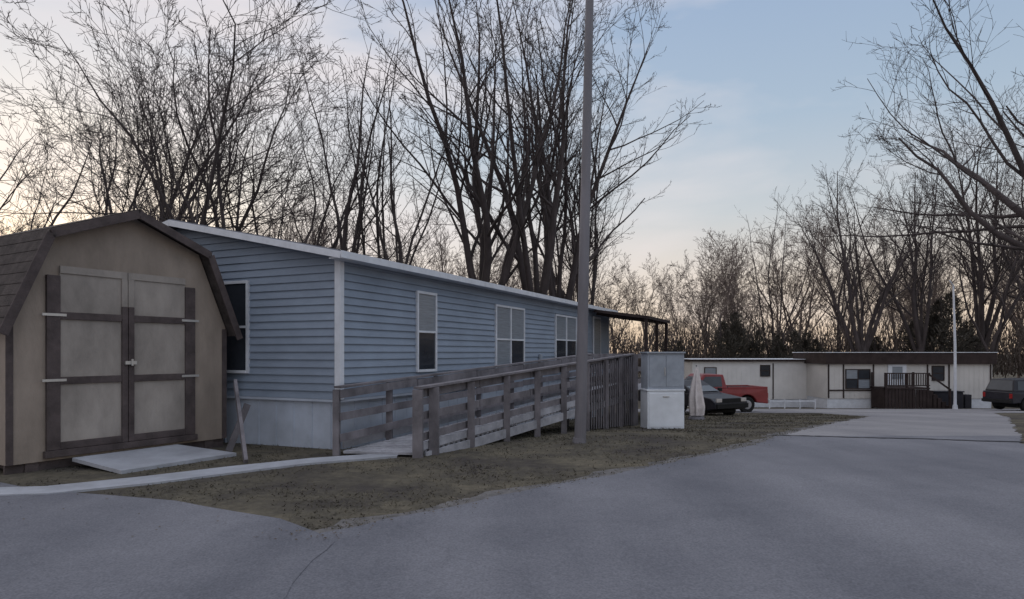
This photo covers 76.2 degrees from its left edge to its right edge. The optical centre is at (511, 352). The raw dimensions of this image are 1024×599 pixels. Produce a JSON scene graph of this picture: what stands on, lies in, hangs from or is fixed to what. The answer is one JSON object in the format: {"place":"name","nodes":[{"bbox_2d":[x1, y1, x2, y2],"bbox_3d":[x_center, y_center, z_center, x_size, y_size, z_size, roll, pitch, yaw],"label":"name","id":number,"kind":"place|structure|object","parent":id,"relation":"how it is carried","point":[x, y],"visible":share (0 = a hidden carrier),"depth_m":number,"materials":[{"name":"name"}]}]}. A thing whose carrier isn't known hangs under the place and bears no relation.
{"place":"outdoors","nodes":[
{"label":"outdoors","id":0,"kind":"place"},
{"bbox_2d":[0,482,334,598],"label":"driveway","id":1,"kind":"structure","parent":0,"point":[185,550],"depth_m":5.26,"materials":[{"name":"grey asphalt"}]},
{"bbox_2d":[0,354,1023,530],"bbox_3d":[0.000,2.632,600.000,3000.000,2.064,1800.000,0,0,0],"label":"ground","id":2,"kind":"structure","parent":0,"point":[357,479],"depth_m":8.71,"materials":[{"name":"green plant"}]},
{"bbox_2d":[0,55,148,232],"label":"bare tree","id":3,"kind":"object","parent":2,"relation":"on","point":[42,191],"visible":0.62,"depth_m":28.71,"materials":[{"name":"brown plant"}]},
{"bbox_2d":[0,209,242,474],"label":"garden shed","id":4,"kind":"structure","parent":2,"relation":"on","point":[116,329],"depth_m":9.57,"materials":[{"name":"brown wood"}]},
{"bbox_2d":[59,265,184,441],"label":"shed doors","id":5,"kind":"structure","parent":4,"relation":"in","point":[88,347],"depth_m":9.68,"materials":[{"name":"beige wood"}]},
{"bbox_2d":[0,32,297,233],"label":"bare tree","id":6,"kind":"object","parent":2,"relation":"on","point":[107,199],"visible":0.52,"depth_m":28.85,"materials":[{"name":"brown plant"}]},
{"bbox_2d":[27,0,343,233],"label":"bare tree","id":7,"kind":"object","parent":2,"relation":"on","point":[189,188],"visible":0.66,"depth_m":26.72,"materials":[{"name":"brown plant"}]},
{"bbox_2d":[0,0,381,231],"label":"bare tree","id":8,"kind":"object","parent":2,"relation":"on","point":[224,116],"visible":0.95,"depth_m":21.35,"materials":[{"name":"brown plant"}]},
{"bbox_2d":[0,454,396,495],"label":"concrete path","id":9,"kind":"structure","parent":2,"relation":"on","point":[123,482],"depth_m":8.29,"materials":[{"name":"grey concrete"}]},
{"bbox_2d":[66,14,347,236],"bbox_3d":[-16.343,-7.194,35.520,14.222,21.857,16.946,0,0,-13],"label":"bare tree","id":10,"kind":"object","parent":2,"relation":"on","point":[149,87],"visible":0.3,"depth_m":34.67,"materials":[{"name":"brown plant"}]},
{"bbox_2d":[43,0,391,249],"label":"bare tree","id":11,"kind":"object","parent":2,"relation":"on","point":[264,171],"visible":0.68,"depth_m":27.99,"materials":[{"name":"brown plant"}]},
{"bbox_2d":[225,379,250,462],"bbox_3d":[-4.191,1.050,10.201,0.385,1.208,1.714,0,0,-31],"label":"wooden plank","id":12,"kind":"object","parent":2,"relation":"on","point":[241,417],"visible":0.89,"depth_m":10.58,"materials":[{"name":"grey wood"}]},
{"bbox_2d":[198,30,463,256],"bbox_3d":[-8.921,-6.573,38.565,14.000,21.023,17.674,0,0,14],"label":"bare tree","id":13,"kind":"object","parent":2,"relation":"on","point":[335,243],"visible":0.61,"depth_m":36.31,"materials":[{"name":"brown plant"}]},
{"bbox_2d":[276,5,418,253],"bbox_3d":[-8.318,-7.391,34.419,9.337,21.736,4.188,0,0,30],"label":"bare tree","id":14,"kind":"object","parent":2,"relation":"on","point":[343,241],"visible":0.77,"depth_m":33.85,"materials":[{"name":"brown plant"}]},
{"bbox_2d":[311,21,457,267],"bbox_3d":[-7.027,-7.774,36.080,9.168,22.723,6.427,0,0,-67],"label":"bare tree","id":15,"kind":"object","parent":2,"relation":"on","point":[379,164],"visible":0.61,"depth_m":35.16,"materials":[{"name":"brown plant"}]},
{"bbox_2d":[319,54,477,263],"bbox_3d":[-5.572,-5.887,32.572,7.936,18.476,3.559,0,0,-8],"label":"bare tree","id":16,"kind":"object","parent":2,"relation":"on","point":[397,239],"visible":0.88,"depth_m":32.69,"materials":[{"name":"brown plant"}]},
{"bbox_2d":[223,373,602,448],"bbox_3d":[-2.868,1.992,19.587,7.330,2.417,16.060,0,0,24],"label":"skirting","id":17,"kind":"object","parent":2,"relation":"on","point":[298,422],"visible":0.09,"depth_m":11.43,"materials":[{"name":"white plastic"}]},
{"bbox_2d":[175,228,607,398],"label":"siding walls","id":18,"kind":"structure","parent":17,"relation":"on","point":[292,323],"depth_m":11.58,"materials":[{"name":"plastic"}]},
{"bbox_2d":[166,219,340,250],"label":"roof","id":19,"kind":"structure","parent":18,"relation":"on","point":[174,228],"depth_m":11.24,"materials":[{"name":"grey metal"}]},
{"bbox_2d":[162,220,617,311],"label":"fascia","id":20,"kind":"structure","parent":19,"relation":"attached to","point":[355,258],"depth_m":11.79,"materials":[{"name":"white metal"}]},
{"bbox_2d":[224,280,600,372],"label":"windows","id":21,"kind":"structure","parent":18,"relation":"attached to","point":[509,336],"depth_m":13.45,"materials":[{"name":"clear glass"}]},
{"bbox_2d":[335,260,609,399],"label":"corner trim","id":22,"kind":"structure","parent":18,"relation":"attached to","point":[339,322],"depth_m":10.77,"materials":[{"name":"white plastic"}]},
{"bbox_2d":[6,413,864,528],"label":"grass tufts","id":23,"kind":"object","parent":2,"relation":"on","point":[797,417],"visible":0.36,"depth_m":9.93,"materials":[{"name":"plant"}]},
{"bbox_2d":[8,415,868,539],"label":"fallen leaves","id":24,"kind":"object","parent":2,"relation":"on","point":[473,488],"visible":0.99,"depth_m":7.25,"materials":[{"name":"brown plant"}]},
{"bbox_2d":[332,353,640,457],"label":"wooden ramp","id":25,"kind":"structure","parent":2,"relation":"on","point":[616,392],"depth_m":12.12,"materials":[{"name":"grey wood"}]},
{"bbox_2d":[326,0,650,285],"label":"bare tree","id":26,"kind":"object","parent":2,"relation":"on","point":[483,236],"visible":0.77,"depth_m":34.03,"materials":[{"name":"brown plant"}]},
{"bbox_2d":[356,0,622,294],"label":"bare tree","id":27,"kind":"object","parent":2,"relation":"on","point":[521,256],"visible":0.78,"depth_m":35.61,"materials":[{"name":"brown plant"}]},
{"bbox_2d":[0,159,1023,377],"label":"distant treeline","id":28,"kind":"object","parent":2,"relation":"on","point":[937,292],"visible":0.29,"depth_m":68.25,"materials":[{"name":"brown plant"}]},
{"bbox_2d":[481,71,666,304],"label":"bare tree","id":29,"kind":"object","parent":2,"relation":"on","point":[593,222],"visible":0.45,"depth_m":44.92,"materials":[{"name":"brown plant"}]},
{"bbox_2d":[572,0,593,443],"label":"utility pole","id":30,"kind":"object","parent":2,"relation":"on","point":[579,437],"visible":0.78,"depth_m":11.77,"materials":[{"name":"wood"}]},
{"bbox_2d":[314,413,868,532],"bbox_3d":[7.020,2.145,16.640,2.970,1.096,28.458,0,0,33],"label":"gravel shoulder","id":31,"kind":"object","parent":2,"relation":"on","point":[486,494],"visible":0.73,"depth_m":7.61},
{"bbox_2d":[494,0,715,300],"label":"bare tree","id":32,"kind":"object","parent":2,"relation":"on","point":[553,292],"visible":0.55,"depth_m":40.36,"materials":[{"name":"brown plant"}]},
{"bbox_2d":[594,309,669,381],"bbox_3d":[4.465,0.740,24.339,2.120,4.520,3.700,0,0,24],"label":"porch canopy","id":33,"kind":"object","parent":2,"relation":"on","point":[645,319],"visible":0.27,"depth_m":22.97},
{"bbox_2d":[640,352,685,428],"bbox_3d":[3.705,0.925,16.096,0.970,1.880,0.610,0,0,-6],"label":"storage cabinet","id":34,"kind":"object","parent":2,"relation":"on","point":[662,389],"visible":0.98,"depth_m":15.83,"materials":[{"name":"metal"}]},
{"bbox_2d":[659,338,686,357],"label":"evergreen tree","id":35,"kind":"object","parent":2,"relation":"on","point":[680,345],"visible":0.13,"depth_m":53.89,"materials":[{"name":"green plant"}]},
{"bbox_2d":[638,380,748,415],"bbox_3d":[7.450,1.871,27.400,2.080,1.416,4.780,0,0,-28],"label":"parked car","id":36,"kind":"object","parent":2,"relation":"on","point":[716,401],"visible":0.56,"depth_m":25.70,"materials":[{"name":"paint"}]},
{"bbox_2d":[688,365,704,419],"bbox_3d":[6.102,1.319,21.600,0.560,1.800,0.556,0,0,0],"label":"patio umbrella","id":37,"kind":"object","parent":2,"relation":"on","point":[696,405],"visible":0.94,"depth_m":21.50,"materials":[{"name":"fabric"}]},
{"bbox_2d":[664,228,780,356],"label":"bare tree","id":38,"kind":"object","parent":2,"relation":"on","point":[727,300],"visible":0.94,"depth_m":55.95,"materials":[{"name":"brown plant"}]},
{"bbox_2d":[705,311,754,357],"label":"evergreen tree","id":39,"kind":"object","parent":2,"relation":"on","point":[729,339],"visible":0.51,"depth_m":51.95,"materials":[{"name":"green plant"}]},
{"bbox_2d":[687,399,806,406],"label":"skirting","id":40,"kind":"object","parent":2,"relation":"on","point":[787,404],"visible":0.07,"depth_m":42.04,"materials":[{"name":"white plastic"}]},
{"bbox_2d":[684,361,806,398],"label":"siding walls","id":41,"kind":"structure","parent":40,"relation":"on","point":[790,379],"depth_m":42.00,"materials":[{"name":"white metal"}]},
{"bbox_2d":[704,363,773,398],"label":"windows","id":42,"kind":"structure","parent":41,"relation":"attached to","point":[764,370],"depth_m":41.96,"materials":[{"name":"black glass"}]},
{"bbox_2d":[684,358,805,360],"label":"roof","id":43,"kind":"structure","parent":41,"relation":"on","point":[738,359],"depth_m":41.82,"materials":[{"name":"grey metal"}]},
{"bbox_2d":[733,329,774,357],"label":"evergreen tree","id":44,"kind":"object","parent":2,"relation":"on","point":[754,351],"visible":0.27,"depth_m":52.83,"materials":[{"name":"green plant"}]},
{"bbox_2d":[735,183,822,356],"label":"bare tree","id":45,"kind":"object","parent":2,"relation":"on","point":[781,312],"visible":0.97,"depth_m":55.64,"materials":[{"name":"brown plant"}]},
{"bbox_2d":[767,330,805,357],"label":"evergreen tree","id":46,"kind":"object","parent":2,"relation":"on","point":[778,348],"visible":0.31,"depth_m":52.51,"materials":[{"name":"green plant"}]},
{"bbox_2d":[769,399,815,407],"bbox_3d":[16.580,3.090,38.630,2.760,0.650,0.060,0,0,0],"label":"fence","id":47,"kind":"object","parent":2,"relation":"on","point":[799,400],"visible":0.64,"depth_m":38.61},
{"bbox_2d":[588,288,1023,377],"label":"undergrowth","id":48,"kind":"object","parent":2,"relation":"on","point":[1007,357],"visible":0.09,"depth_m":56.63,"materials":[{"name":"brown plant"}]},
{"bbox_2d":[797,332,824,351],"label":"evergreen tree","id":49,"kind":"object","parent":2,"relation":"on","point":[816,343],"visible":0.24,"depth_m":53.97,"materials":[{"name":"green plant"}]},
{"bbox_2d":[797,196,887,351],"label":"bare tree","id":50,"kind":"object","parent":2,"relation":"on","point":[838,302],"visible":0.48,"depth_m":58.13,"materials":[{"name":"brown plant"}]},
{"bbox_2d":[765,115,966,351],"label":"bare tree","id":51,"kind":"object","parent":2,"relation":"on","point":[861,345],"visible":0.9,"depth_m":49.56,"materials":[{"name":"brown plant"}]},
{"bbox_2d":[868,337,885,351],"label":"evergreen tree","id":52,"kind":"object","parent":2,"relation":"on","point":[872,347],"visible":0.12,"depth_m":54.43,"materials":[{"name":"green plant"}]},
{"bbox_2d":[750,0,1023,250],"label":"bare tree","id":53,"kind":"object","parent":2,"relation":"on","point":[1018,210],"visible":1,"depth_m":19.97,"materials":[{"name":"brown plant"}]},
{"bbox_2d":[807,396,990,407],"bbox_3d":[23.925,3.281,41.400,9.890,0.998,4.120,0,0,0],"label":"skirting","id":54,"kind":"object","parent":2,"relation":"on","point":[850,403],"visible":0.14,"depth_m":39.34,"materials":[{"name":"white metal"}]},
{"bbox_2d":[807,363,989,398],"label":"siding walls","id":55,"kind":"structure","parent":54,"relation":"on","point":[973,380],"depth_m":39.30,"materials":[{"name":"beige metal"}]},
{"bbox_2d":[792,352,997,363],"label":"roof","id":56,"kind":"structure","parent":55,"relation":"on","point":[896,357],"depth_m":39.12,"materials":[{"name":"metal"}]},
{"bbox_2d":[828,364,991,397],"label":"windows and door","id":57,"kind":"structure","parent":55,"relation":"attached to","point":[857,378],"depth_m":39.26,"materials":[{"name":"white glass"}]},
{"bbox_2d":[818,113,992,351],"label":"bare tree","id":58,"kind":"object","parent":2,"relation":"on","point":[921,337],"visible":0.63,"depth_m":50.06,"materials":[{"name":"brown plant"}]},
{"bbox_2d":[871,372,950,408],"bbox_3d":[23.490,2.278,38.490,3.920,2.197,1.580,0,0,0],"label":"porch and steps","id":59,"kind":"object","parent":2,"relation":"on","point":[912,396],"visible":0.91,"depth_m":37.73,"materials":[{"name":"brown wood"}]},
{"bbox_2d":[891,289,994,372],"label":"evergreen tree","id":60,"kind":"object","parent":2,"relation":"on","point":[937,334],"visible":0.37,"depth_m":50.11,"materials":[{"name":"green plant"}]},
{"bbox_2d":[933,391,971,408],"bbox_3d":[26.025,2.811,38.725,2.450,1.061,0.750,0,0,0],"label":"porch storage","id":61,"kind":"object","parent":2,"relation":"on","point":[964,400],"visible":0.56,"depth_m":38.40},
{"bbox_2d":[949,280,957,408],"bbox_3d":[24.739,-0.317,36.554,0.734,7.420,0.289,0,0,-42],"label":"metal pole","id":62,"kind":"object","parent":2,"relation":"on","point":[955,406],"visible":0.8,"depth_m":36.66,"materials":[{"name":"grey metal"}]},
{"bbox_2d":[890,75,1023,351],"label":"bare tree","id":63,"kind":"object","parent":2,"relation":"on","point":[983,324],"visible":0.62,"depth_m":53.36,"materials":[{"name":"brown plant"}]},
{"bbox_2d":[918,169,1023,402],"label":"bare tree","id":64,"kind":"object","parent":2,"relation":"on","point":[996,338],"visible":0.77,"depth_m":46.77,"materials":[{"name":"brown plant"}]},
{"bbox_2d":[950,319,1001,378],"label":"evergreen tree","id":65,"kind":"object","parent":2,"relation":"on","point":[969,322],"visible":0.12,"depth_m":52.02,"materials":[{"name":"green plant"}]},
{"bbox_2d":[936,115,1023,300],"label":"bare tree","id":66,"kind":"object","parent":2,"relation":"on","point":[1004,254],"visible":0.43,"depth_m":54.66,"materials":[{"name":"brown plant"}]},
{"bbox_2d":[0,0,1023,353],"label":"sky","id":67,"kind":"structure","parent":0,"point":[770,70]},
{"bbox_2d":[284,436,1023,598],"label":"asphalt road","id":68,"kind":"structure","parent":0,"point":[843,517],"depth_m":5.71,"materials":[{"name":"grey asphalt"}]},
{"bbox_2d":[794,435,1023,441],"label":"road tar joint","id":69,"kind":"object","parent":68,"relation":"on","point":[915,438],"visible":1,"depth_m":12.49,"materials":[{"name":"black asphalt"}]},
{"bbox_2d":[638,409,1023,412],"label":"cross street","id":70,"kind":"structure","parent":0,"point":[884,411],"depth_m":31.35,"materials":[{"name":"grey asphalt"}]},
{"bbox_2d":[684,373,769,411],"bbox_3d":[9.150,1.901,30.800,5.480,1.794,2.160,0,0,-10],"label":"pickup truck","id":71,"kind":"object","parent":70,"relation":"on","point":[751,394],"visible":0.3,"depth_m":30.18,"materials":[{"name":"red paint"}]},
{"bbox_2d":[981,378,1023,410],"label":"parked car","id":72,"kind":"object","parent":70,"relation":"on","point":[1000,393],"visible":0.99,"depth_m":33.01,"materials":[{"name":"paint"}]},
{"bbox_2d":[782,413,1021,435],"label":"asphalt street","id":73,"kind":"structure","parent":0,"point":[934,424],"depth_m":16.74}
]}

